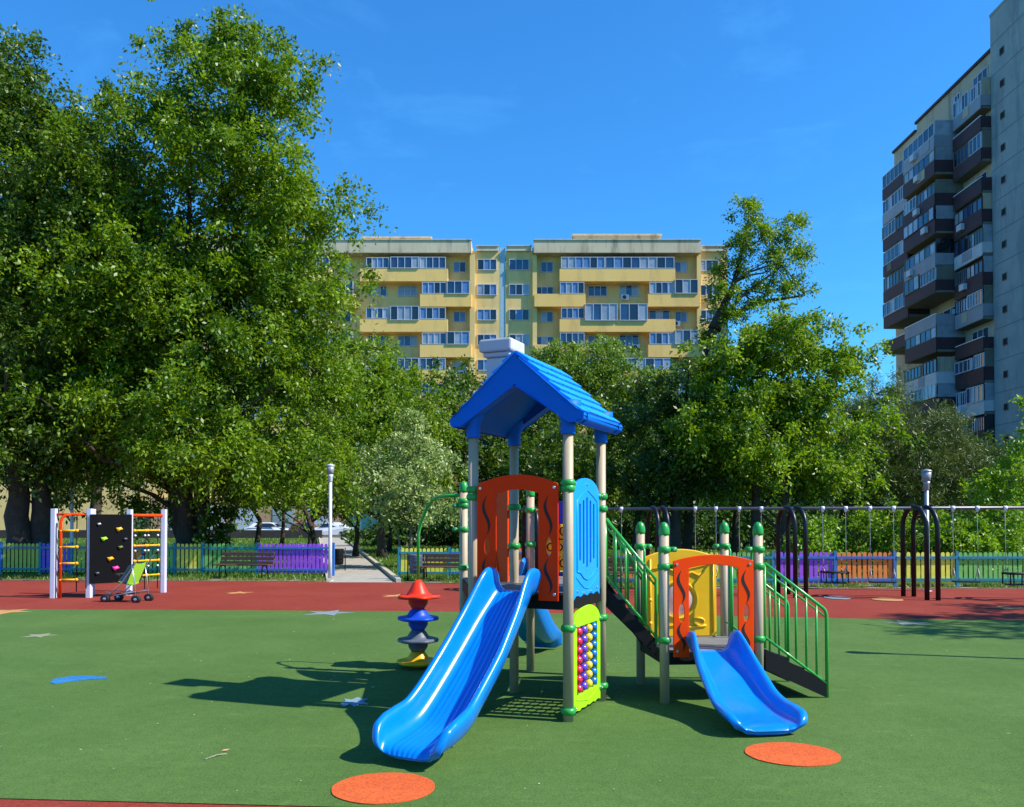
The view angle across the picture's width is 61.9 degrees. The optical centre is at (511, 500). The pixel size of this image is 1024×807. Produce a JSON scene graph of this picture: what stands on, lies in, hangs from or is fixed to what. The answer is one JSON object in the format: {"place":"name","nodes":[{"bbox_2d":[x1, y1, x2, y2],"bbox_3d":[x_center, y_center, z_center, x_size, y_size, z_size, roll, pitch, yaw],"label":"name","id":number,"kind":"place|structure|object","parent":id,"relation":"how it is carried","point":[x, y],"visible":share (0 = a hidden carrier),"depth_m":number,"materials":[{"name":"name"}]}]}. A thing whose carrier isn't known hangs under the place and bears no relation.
{"place":"outdoors","nodes":[
{"label":"outdoors","id":0,"kind":"place"},
{"bbox_2d":[2,576,300,580],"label":"dirt verge","id":1,"kind":"structure","parent":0,"point":[169,578],"depth_m":25.20,"materials":[{"name":"soil"}]},
{"bbox_2d":[213,552,274,578],"bbox_3d":[-8.044,1.948,25.659,1.700,0.792,0.569,0,-1,8],"label":"park bench","id":2,"kind":"object","parent":1,"relation":"on","point":[247,563],"visible":0.98,"depth_m":25.81,"materials":[{"name":"brown wood"}]},
{"bbox_2d":[320,537,393,581],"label":"path","id":3,"kind":"structure","parent":0,"point":[360,568],"depth_m":30.07,"materials":[{"name":"concrete"}]},
{"bbox_2d":[326,464,334,580],"bbox_3d":[-5.270,0.618,24.742,0.244,3.400,0.241,0,-1,0],"label":"lamp post","id":4,"kind":"object","parent":3,"relation":"on","point":[330,469],"visible":0.92,"depth_m":24.70,"materials":[{"name":"grey metal"}]},
{"bbox_2d":[0,234,727,529],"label":"apartment building","id":5,"kind":"structure","parent":0,"point":[446,301],"depth_m":95.22,"materials":[{"name":"yellow paint"}]},
{"bbox_2d":[366,257,388,267],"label":"window","id":6,"kind":"structure","parent":5,"relation":"in","point":[378,262],"depth_m":95.21,"materials":[{"name":"blue glass"}]},
{"bbox_2d":[366,308,388,318],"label":"window","id":7,"kind":"structure","parent":5,"relation":"in","point":[382,313],"depth_m":95.10,"materials":[{"name":"blue"}]},
{"bbox_2d":[390,257,418,268],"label":"window","id":8,"kind":"structure","parent":5,"relation":"in","point":[395,262],"depth_m":95.14,"materials":[{"name":"blue glass"}]},
{"bbox_2d":[390,306,418,319],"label":"window","id":9,"kind":"structure","parent":5,"relation":"in","point":[396,312],"depth_m":95.00,"materials":[{"name":"blue"}]},
{"bbox_2d":[420,257,445,268],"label":"window","id":10,"kind":"structure","parent":5,"relation":"in","point":[425,262],"depth_m":95.21,"materials":[{"name":"blue glass"}]},
{"bbox_2d":[420,307,445,318],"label":"window","id":11,"kind":"structure","parent":5,"relation":"in","point":[425,312],"depth_m":95.10,"materials":[{"name":"blue"}]},
{"bbox_2d":[422,282,445,293],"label":"window","id":12,"kind":"structure","parent":5,"relation":"in","point":[427,287],"depth_m":95.14,"materials":[{"name":"blue glass"}]},
{"bbox_2d":[422,333,445,343],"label":"window","id":13,"kind":"structure","parent":5,"relation":"in","point":[427,338],"depth_m":95.04,"materials":[{"name":"blue"}]},
{"bbox_2d":[447,281,469,293],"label":"window","id":14,"kind":"structure","parent":5,"relation":"in","point":[453,287],"depth_m":95.07,"materials":[{"name":"blue glass"}]},
{"bbox_2d":[447,331,469,344],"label":"window","id":15,"kind":"structure","parent":5,"relation":"in","point":[453,337],"depth_m":94.96,"materials":[{"name":"blue"}]},
{"bbox_2d":[560,282,583,293],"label":"window","id":16,"kind":"structure","parent":5,"relation":"in","point":[565,287],"depth_m":95.14,"materials":[{"name":"blue glass"}]},
{"bbox_2d":[561,308,583,318],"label":"window","id":17,"kind":"structure","parent":5,"relation":"in","point":[566,313],"depth_m":95.10,"materials":[{"name":"blue"}]},
{"bbox_2d":[561,257,604,268],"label":"window","id":18,"kind":"structure","parent":5,"relation":"in","point":[566,262],"depth_m":95.21,"materials":[{"name":"blue glass"}]},
{"bbox_2d":[585,303,617,320],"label":"window","id":19,"kind":"structure","parent":5,"relation":"in","point":[593,311],"depth_m":94.96,"materials":[{"name":"blue"}]},
{"bbox_2d":[620,303,647,320],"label":"window","id":20,"kind":"structure","parent":5,"relation":"in","point":[628,311],"depth_m":94.96,"materials":[{"name":"blue"}]},
{"bbox_2d":[605,257,673,268],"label":"window","id":21,"kind":"structure","parent":5,"relation":"in","point":[610,262],"depth_m":95.21,"materials":[{"name":"blue glass"}]},
{"bbox_2d":[619,358,671,369],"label":"window","id":22,"kind":"structure","parent":5,"relation":"in","point":[646,361],"depth_m":94.98,"materials":[{"name":"blue glass"}]},
{"bbox_2d":[649,282,673,293],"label":"window","id":23,"kind":"structure","parent":5,"relation":"in","point":[654,287],"depth_m":95.14,"materials":[{"name":"blue glass"}]},
{"bbox_2d":[649,333,674,343],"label":"window","id":24,"kind":"structure","parent":5,"relation":"in","point":[654,338],"depth_m":95.05,"materials":[{"name":"blue glass"}]},
{"bbox_2d":[675,279,697,293],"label":"window","id":25,"kind":"structure","parent":5,"relation":"in","point":[682,286],"depth_m":95.05,"materials":[{"name":"blue glass"}]},
{"bbox_2d":[675,330,697,343],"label":"window","id":26,"kind":"structure","parent":5,"relation":"in","point":[685,335],"depth_m":94.93,"materials":[{"name":"blue"}]},
{"bbox_2d":[0,0,1002,510],"label":"sky","id":27,"kind":"structure","parent":0,"point":[502,123],"materials":[{"name":"blue"}]},
{"bbox_2d":[0,609,1023,806],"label":"green rubber surface","id":28,"kind":"object","parent":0,"point":[277,726],"visible":0.8,"depth_m":7.60,"materials":[{"name":"green rubber"}]},
{"bbox_2d":[50,675,107,683],"bbox_3d":[-4.849,1.984,9.523,0.565,0.005,0.390,1,-1,-36],"label":"floor crescent","id":29,"kind":"object","parent":28,"relation":"on","point":[66,679],"visible":1,"depth_m":9.52,"materials":[{"name":"blue rubber"}]},
{"bbox_2d":[331,772,434,804],"bbox_3d":[-0.853,1.903,5.662,0.683,0.006,0.657,0,-1,0],"label":"floor circle","id":30,"kind":"object","parent":28,"relation":"on","point":[383,788],"visible":1,"depth_m":5.63,"materials":[{"name":"orange rubber"}]},
{"bbox_2d":[372,337,828,761],"bbox_3d":[0.889,0.210,8.936,4.556,3.555,5.853,0,-1,0],"label":"play structure","id":31,"kind":"object","parent":28,"relation":"on","point":[432,715],"visible":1,"depth_m":8.03,"materials":[{"name":"blue plastic"}]},
{"bbox_2d":[745,742,840,766],"bbox_3d":[2.126,1.919,6.475,0.700,0.006,0.659,0,-1,0],"label":"floor circle","id":32,"kind":"object","parent":28,"relation":"on","point":[793,754],"visible":1,"depth_m":6.45,"materials":[{"name":"orange rubber"}]},
{"bbox_2d":[0,581,1023,806],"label":"red rubber surface","id":33,"kind":"object","parent":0,"point":[962,604],"visible":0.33,"depth_m":18.49,"materials":[{"name":"red rubber"}]},
{"bbox_2d":[50,509,166,597],"bbox_3d":[-9.367,1.203,19.944,2.516,2.030,0.876,1,-1,-29],"label":"climbing frame","id":34,"kind":"object","parent":33,"relation":"on","point":[109,546],"visible":0.91,"depth_m":19.60,"materials":[{"name":"black plastic"}]},
{"bbox_2d":[100,551,159,602],"bbox_3d":[-8.266,1.641,18.502,1.110,1.105,0.520,0,-1,12],"label":"stroller","id":35,"kind":"object","parent":33,"relation":"on","point":[132,574],"visible":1,"depth_m":18.38,"materials":[{"name":"green fabric"}]},
{"bbox_2d":[520,504,1023,600],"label":"swing set","id":36,"kind":"object","parent":33,"relation":"on","point":[918,509],"visible":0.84,"depth_m":19.65,"materials":[{"name":"metal"}]},
{"bbox_2d":[820,506,849,583],"bbox_3d":[7.420,1.011,19.643,0.623,1.771,0.291,0,-1,12],"label":"swing","id":37,"kind":"object","parent":36,"relation":"hanging from","point":[837,572],"visible":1,"depth_m":19.59,"materials":[{"name":"white paint"}]},
{"bbox_2d":[951,506,980,582],"bbox_3d":[10.120,0.965,19.049,0.580,1.704,0.205,0,-1,12],"label":"swing","id":38,"kind":"object","parent":36,"relation":"hanging from","point":[977,509],"visible":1,"depth_m":19.00,"materials":[{"name":"white paint"}]},
{"bbox_2d":[1001,506,1023,585],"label":"swing","id":39,"kind":"object","parent":36,"relation":"hanging from","point":[1005,509],"visible":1,"depth_m":18.86,"materials":[{"name":"white paint"}]},
{"bbox_2d":[920,469,931,590],"bbox_3d":[10.300,0.724,21.189,0.270,3.040,0.266,0,-1,0],"label":"lamp post","id":40,"kind":"object","parent":33,"relation":"on","point":[926,476],"visible":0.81,"depth_m":21.15,"materials":[{"name":"metal"}]},
{"bbox_2d":[0,522,1023,584],"bbox_3d":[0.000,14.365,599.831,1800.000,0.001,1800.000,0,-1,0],"label":"ground","id":41,"kind":"structure","parent":0,"point":[862,583],"depth_m":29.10,"materials":[{"name":"green plant"}]},
{"bbox_2d":[0,22,175,573],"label":"elm tree","id":42,"kind":"object","parent":41,"relation":"on","point":[17,100],"visible":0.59,"depth_m":27.52,"materials":[{"name":"green plant"}]},
{"bbox_2d":[0,118,207,560],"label":"elm tree","id":43,"kind":"object","parent":41,"relation":"on","point":[97,507],"visible":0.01,"depth_m":35.90,"materials":[{"name":"green plant"}]},
{"bbox_2d":[0,542,334,575],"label":"picket fence","id":44,"kind":"object","parent":41,"relation":"on","point":[38,566],"visible":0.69,"depth_m":26.95,"materials":[{"name":"multicoloured paint"}]},
{"bbox_2d":[0,0,425,572],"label":"elm tree","id":45,"kind":"object","parent":41,"relation":"on","point":[190,291],"visible":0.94,"depth_m":27.44,"materials":[{"name":"green plant"}]},
{"bbox_2d":[187,501,241,572],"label":"ivy shrub","id":46,"kind":"object","parent":41,"relation":"on","point":[219,536],"visible":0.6,"depth_m":27.95,"materials":[{"name":"green plant"}]},
{"bbox_2d":[184,438,282,560],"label":"young tree","id":47,"kind":"object","parent":41,"relation":"on","point":[258,529],"visible":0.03,"depth_m":34.90,"materials":[{"name":"green plant"}]},
{"bbox_2d":[222,364,312,552],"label":"young tree","id":48,"kind":"object","parent":41,"relation":"on","point":[282,539],"visible":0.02,"depth_m":43.89,"materials":[{"name":"green plant"}]},
{"bbox_2d":[249,405,357,564],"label":"young tree","id":49,"kind":"object","parent":41,"relation":"on","point":[327,430],"visible":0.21,"depth_m":32.90,"materials":[{"name":"green plant"}]},
{"bbox_2d":[315,522,351,536],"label":"parked car","id":50,"kind":"object","parent":41,"relation":"on","point":[336,528],"visible":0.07,"depth_m":81.14,"materials":[{"name":"white paint"}]},
{"bbox_2d":[287,407,397,560],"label":"young tree","id":51,"kind":"object","parent":41,"relation":"on","point":[368,435],"visible":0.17,"depth_m":35.88,"materials":[{"name":"green plant"}]},
{"bbox_2d":[263,358,428,555],"bbox_3d":[-7.254,-2.269,41.010,9.286,9.865,6.422,0,-1,21],"label":"young tree","id":52,"kind":"object","parent":41,"relation":"on","point":[355,551],"visible":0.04,"depth_m":40.87,"materials":[{"name":"green plant"}]},
{"bbox_2d":[319,537,400,581],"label":"kerb","id":53,"kind":"structure","parent":41,"relation":"on","point":[390,574],"depth_m":30.19,"materials":[{"name":"concrete"}]},
{"bbox_2d":[273,323,467,557],"bbox_3d":[-5.999,-2.899,39.254,9.679,11.092,7.006,0,-1,19],"label":"maple tree","id":54,"kind":"object","parent":41,"relation":"on","point":[383,360],"visible":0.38,"depth_m":38.48,"materials":[{"name":"green plant"}]},
{"bbox_2d":[337,489,458,546],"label":"background tree","id":55,"kind":"object","parent":41,"relation":"on","point":[368,535],"visible":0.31,"depth_m":55.85,"materials":[{"name":"green plant"}]},
{"bbox_2d":[325,407,479,565],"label":"dogwood tree","id":56,"kind":"object","parent":41,"relation":"on","point":[387,486],"visible":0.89,"depth_m":30.42,"materials":[{"name":"green plant"}]},
{"bbox_2d":[407,553,424,580],"bbox_3d":[-2.780,1.918,24.715,0.389,0.800,0.389,1,-2,-45],"label":"litter bin","id":57,"kind":"object","parent":41,"relation":"on","point":[413,563],"visible":0.81,"depth_m":24.60,"materials":[{"name":"blue"}]},
{"bbox_2d":[0,530,865,537],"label":"wall","id":58,"kind":"structure","parent":41,"relation":"on","point":[252,534],"depth_m":78.95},
{"bbox_2d":[428,516,521,545],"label":"undergrowth bush","id":59,"kind":"object","parent":41,"relation":"on","point":[440,527],"visible":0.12,"depth_m":49.04,"materials":[{"name":"green plant"}]},
{"bbox_2d":[398,547,562,576],"bbox_3d":[-0.375,1.851,25.311,6.020,0.960,0.082,0,-1,0],"label":"picket fence","id":60,"kind":"object","parent":41,"relation":"on","point":[437,572],"visible":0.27,"depth_m":25.31,"materials":[{"name":"teal paint"}]},
{"bbox_2d":[406,354,561,547],"bbox_3d":[-0.740,-2.558,43.788,10.501,11.013,7.870,-1,-2,37],"label":"ash tree","id":61,"kind":"object","parent":41,"relation":"on","point":[486,447],"visible":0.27,"depth_m":43.10,"materials":[{"name":"green plant"}]},
{"bbox_2d":[0,579,1023,588],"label":"soil edge","id":62,"kind":"object","parent":41,"relation":"on","point":[458,583],"visible":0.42,"depth_m":24.20,"materials":[{"name":"brown soil"}]},
{"bbox_2d":[478,411,595,547],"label":"woodland tree","id":63,"kind":"object","parent":41,"relation":"on","point":[528,444],"visible":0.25,"depth_m":39.40,"materials":[{"name":"green plant"}]},
{"bbox_2d":[491,397,656,500],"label":"woodland tree","id":64,"kind":"object","parent":41,"relation":"on","point":[541,469],"visible":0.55,"depth_m":33.29,"materials":[{"name":"green plant"}]},
{"bbox_2d":[502,331,700,534],"bbox_3d":[4.975,-3.175,44.850,12.078,11.950,8.785,0,-1,0],"label":"willow tree","id":65,"kind":"object","parent":41,"relation":"on","point":[593,377],"visible":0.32,"depth_m":43.94,"materials":[{"name":"green plant"}]},
{"bbox_2d":[584,384,682,555],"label":"woodland tree","id":66,"kind":"object","parent":41,"relation":"on","point":[614,476],"visible":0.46,"depth_m":35.70,"materials":[{"name":"green plant"}]},
{"bbox_2d":[608,505,662,548],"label":"undergrowth bush","id":67,"kind":"object","parent":41,"relation":"on","point":[627,524],"visible":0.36,"depth_m":49.77,"materials":[{"name":"green plant"}]},
{"bbox_2d":[611,358,749,548],"bbox_3d":[6.436,-1.480,33.242,5.107,8.113,4.990,0,-1,0],"label":"ivy clad tree","id":68,"kind":"object","parent":41,"relation":"on","point":[669,487],"visible":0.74,"depth_m":32.74,"materials":[{"name":"green plant"}]},
{"bbox_2d":[651,499,721,546],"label":"undergrowth bush","id":69,"kind":"object","parent":41,"relation":"on","point":[699,513],"visible":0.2,"depth_m":50.77,"materials":[{"name":"green plant"}]},
{"bbox_2d":[693,497,773,549],"bbox_3d":[12.529,1.450,48.808,5.325,3.684,4.177,1,-1,-23],"label":"undergrowth bush","id":70,"kind":"object","parent":41,"relation":"on","point":[745,524],"visible":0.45,"depth_m":48.36,"materials":[{"name":"green plant"}]},
{"bbox_2d":[669,411,801,555],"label":"woodland tree","id":71,"kind":"object","parent":41,"relation":"on","point":[734,547],"visible":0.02,"depth_m":37.85,"materials":[{"name":"green plant"}]},
{"bbox_2d":[682,193,823,549],"bbox_3d":[9.716,-5.080,34.595,5.872,15.226,2.754,0,-1,0],"label":"leaning tree","id":72,"kind":"object","parent":41,"relation":"on","point":[725,313],"visible":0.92,"depth_m":34.49,"materials":[{"name":"green plant"}]},
{"bbox_2d":[714,496,816,548],"bbox_3d":[15.384,1.736,50.992,5.506,4.091,4.449,1,-1,-29],"label":"undergrowth bush","id":73,"kind":"object","parent":41,"relation":"on","point":[773,520],"visible":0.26,"depth_m":50.28,"materials":[{"name":"green plant"}]},
{"bbox_2d":[650,295,914,563],"bbox_3d":[9.968,-2.519,32.721,10.495,10.076,6.875,1,-1,-24],"label":"linden tree","id":74,"kind":"object","parent":41,"relation":"on","point":[764,427],"visible":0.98,"depth_m":31.66,"materials":[{"name":"green plant"}]},
{"bbox_2d":[774,510,846,576],"bbox_3d":[9.068,1.420,25.980,2.473,2.278,2.092,0,-1,0],"label":"shrub","id":75,"kind":"object","parent":41,"relation":"on","point":[814,540],"visible":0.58,"depth_m":25.73,"materials":[{"name":"green plant"}]},
{"bbox_2d":[764,499,866,548],"bbox_3d":[17.867,1.420,49.367,6.717,3.906,4.954,0,-1,0],"label":"undergrowth bush","id":76,"kind":"object","parent":41,"relation":"on","point":[813,512],"visible":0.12,"depth_m":48.87,"materials":[{"name":"green plant"}]},
{"bbox_2d":[815,502,887,575],"bbox_3d":[10.717,1.210,26.927,2.495,2.465,1.918,0,-1,0],"label":"shrub","id":77,"kind":"object","parent":41,"relation":"on","point":[860,523],"visible":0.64,"depth_m":26.70,"materials":[{"name":"green plant"}]},
{"bbox_2d":[802,381,939,541],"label":"woodland tree","id":78,"kind":"object","parent":41,"relation":"on","point":[870,475],"visible":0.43,"depth_m":35.14,"materials":[{"name":"green plant"}]},
{"bbox_2d":[852,495,923,572],"bbox_3d":[12.020,1.088,26.950,2.478,2.576,2.026,1,-1,-28],"label":"shrub","id":79,"kind":"object","parent":41,"relation":"on","point":[887,535],"visible":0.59,"depth_m":26.69,"materials":[{"name":"green plant"}]},
{"bbox_2d":[800,365,1019,555],"bbox_3d":[16.852,-1.668,38.203,9.620,8.674,7.419,0,-1,0],"label":"willow tree","id":80,"kind":"object","parent":41,"relation":"on","point":[939,487],"visible":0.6,"depth_m":36.72,"materials":[{"name":"green plant"}]},
{"bbox_2d":[905,505,974,575],"bbox_3d":[13.226,1.338,26.493,2.103,2.479,2.150,0,-1,21],"label":"shrub","id":81,"kind":"object","parent":41,"relation":"on","point":[948,537],"visible":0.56,"depth_m":26.20,"materials":[{"name":"green plant"}]},
{"bbox_2d":[882,0,1023,479],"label":"tower block","id":82,"kind":"structure","parent":41,"relation":"on","point":[953,238],"depth_m":78.85,"materials":[{"name":"grey concrete"}]},
{"bbox_2d":[882,158,902,188],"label":"window","id":83,"kind":"structure","parent":82,"relation":"in","point":[897,169],"depth_m":91.54,"materials":[{"name":"blue glass"}]},
{"bbox_2d":[882,293,903,317],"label":"window","id":84,"kind":"structure","parent":82,"relation":"in","point":[896,303],"depth_m":91.03,"materials":[{"name":"blue"}]},
{"bbox_2d":[883,240,903,265],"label":"window","id":85,"kind":"structure","parent":82,"relation":"in","point":[897,249],"depth_m":91.30,"materials":[{"name":"blue glass"}]},
{"bbox_2d":[903,274,919,296],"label":"window","id":86,"kind":"structure","parent":82,"relation":"in","point":[911,285],"depth_m":85.77,"materials":[{"name":"blue glass"}]},
{"bbox_2d":[903,122,934,162],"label":"window","id":87,"kind":"structure","parent":82,"relation":"in","point":[929,131],"depth_m":84.33,"materials":[{"name":"blue glass"}]},
{"bbox_2d":[903,149,934,184],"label":"window","id":88,"kind":"structure","parent":82,"relation":"in","point":[930,157],"depth_m":84.33,"materials":[{"name":"blue glass"}]},
{"bbox_2d":[903,205,934,240],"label":"window","id":89,"kind":"structure","parent":82,"relation":"in","point":[926,217],"depth_m":84.09,"materials":[{"name":"blue glass"}]},
{"bbox_2d":[904,241,935,271],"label":"window","id":90,"kind":"structure","parent":82,"relation":"in","point":[930,249],"depth_m":84.13,"materials":[{"name":"blue glass"}]},
{"bbox_2d":[905,326,936,349],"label":"window","id":91,"kind":"structure","parent":82,"relation":"in","point":[930,334],"depth_m":83.92,"materials":[{"name":"blue glass"}]},
{"bbox_2d":[953,90,968,118],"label":"window","id":92,"kind":"structure","parent":82,"relation":"in","point":[963,101],"depth_m":79.77,"materials":[{"name":"blue glass"}]},
{"bbox_2d":[953,142,968,168],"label":"window","id":93,"kind":"structure","parent":82,"relation":"in","point":[962,154],"depth_m":79.57,"materials":[{"name":"blue glass"}]},
{"bbox_2d":[954,358,972,374],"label":"window","id":94,"kind":"structure","parent":82,"relation":"in","point":[966,365],"depth_m":78.99,"materials":[{"name":"blue glass"}]},
{"bbox_2d":[954,196,982,226],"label":"window","id":95,"kind":"structure","parent":82,"relation":"in","point":[976,205],"depth_m":78.36,"materials":[{"name":"blue glass"}]},
{"bbox_2d":[966,259,983,279],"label":"window","id":96,"kind":"structure","parent":82,"relation":"in","point":[976,268],"depth_m":77.18,"materials":[{"name":"blue glass"}]},
{"bbox_2d":[967,289,982,309],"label":"window","id":97,"kind":"structure","parent":82,"relation":"in","point":[974,299],"depth_m":76.94,"materials":[{"name":"blue"}]},
{"bbox_2d":[966,384,983,404],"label":"window","id":98,"kind":"structure","parent":82,"relation":"in","point":[974,394],"depth_m":76.96,"materials":[{"name":"blue glass"}]},
{"bbox_2d":[907,394,1023,552],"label":"lime tree","id":99,"kind":"object","parent":41,"relation":"on","point":[999,477],"visible":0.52,"depth_m":30.63,"materials":[{"name":"green plant"}]},
{"bbox_2d":[925,429,1023,502],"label":"background tree","id":100,"kind":"object","parent":41,"relation":"on","point":[999,441],"visible":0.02,"depth_m":59.01,"materials":[{"name":"green plant"}]},
{"bbox_2d":[940,514,1017,576],"bbox_3d":[14.157,1.519,26.060,2.442,2.233,2.088,0,-1,0],"label":"shrub","id":101,"kind":"object","parent":41,"relation":"on","point":[989,543],"visible":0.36,"depth_m":25.78,"materials":[{"name":"green plant"}]},
{"bbox_2d":[976,510,1023,571],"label":"shrub","id":102,"kind":"object","parent":41,"relation":"on","point":[1012,536],"visible":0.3,"depth_m":25.85,"materials":[{"name":"green plant"}]},
{"bbox_2d":[413,580,1022,587],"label":"dirt verge","id":103,"kind":"structure","parent":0,"point":[869,586],"depth_m":22.60,"materials":[{"name":"soil"}]},
{"bbox_2d":[420,553,458,579],"bbox_3d":[-1.844,1.925,24.559,1.700,0.792,0.569,0,-1,8],"label":"park bench","id":104,"kind":"object","parent":103,"relation":"on","point":[439,565],"visible":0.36,"depth_m":24.75,"materials":[{"name":"brown wood"}]},
{"bbox_2d":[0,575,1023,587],"bbox_3d":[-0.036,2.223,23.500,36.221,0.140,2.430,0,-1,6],"label":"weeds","id":105,"kind":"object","parent":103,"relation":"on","point":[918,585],"visible":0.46,"depth_m":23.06,"materials":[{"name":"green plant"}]},
{"bbox_2d":[617,551,1023,586],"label":"picket fence","id":106,"kind":"object","parent":103,"relation":"on","point":[835,561],"visible":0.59,"depth_m":22.47,"materials":[{"name":"multicoloured paint"}]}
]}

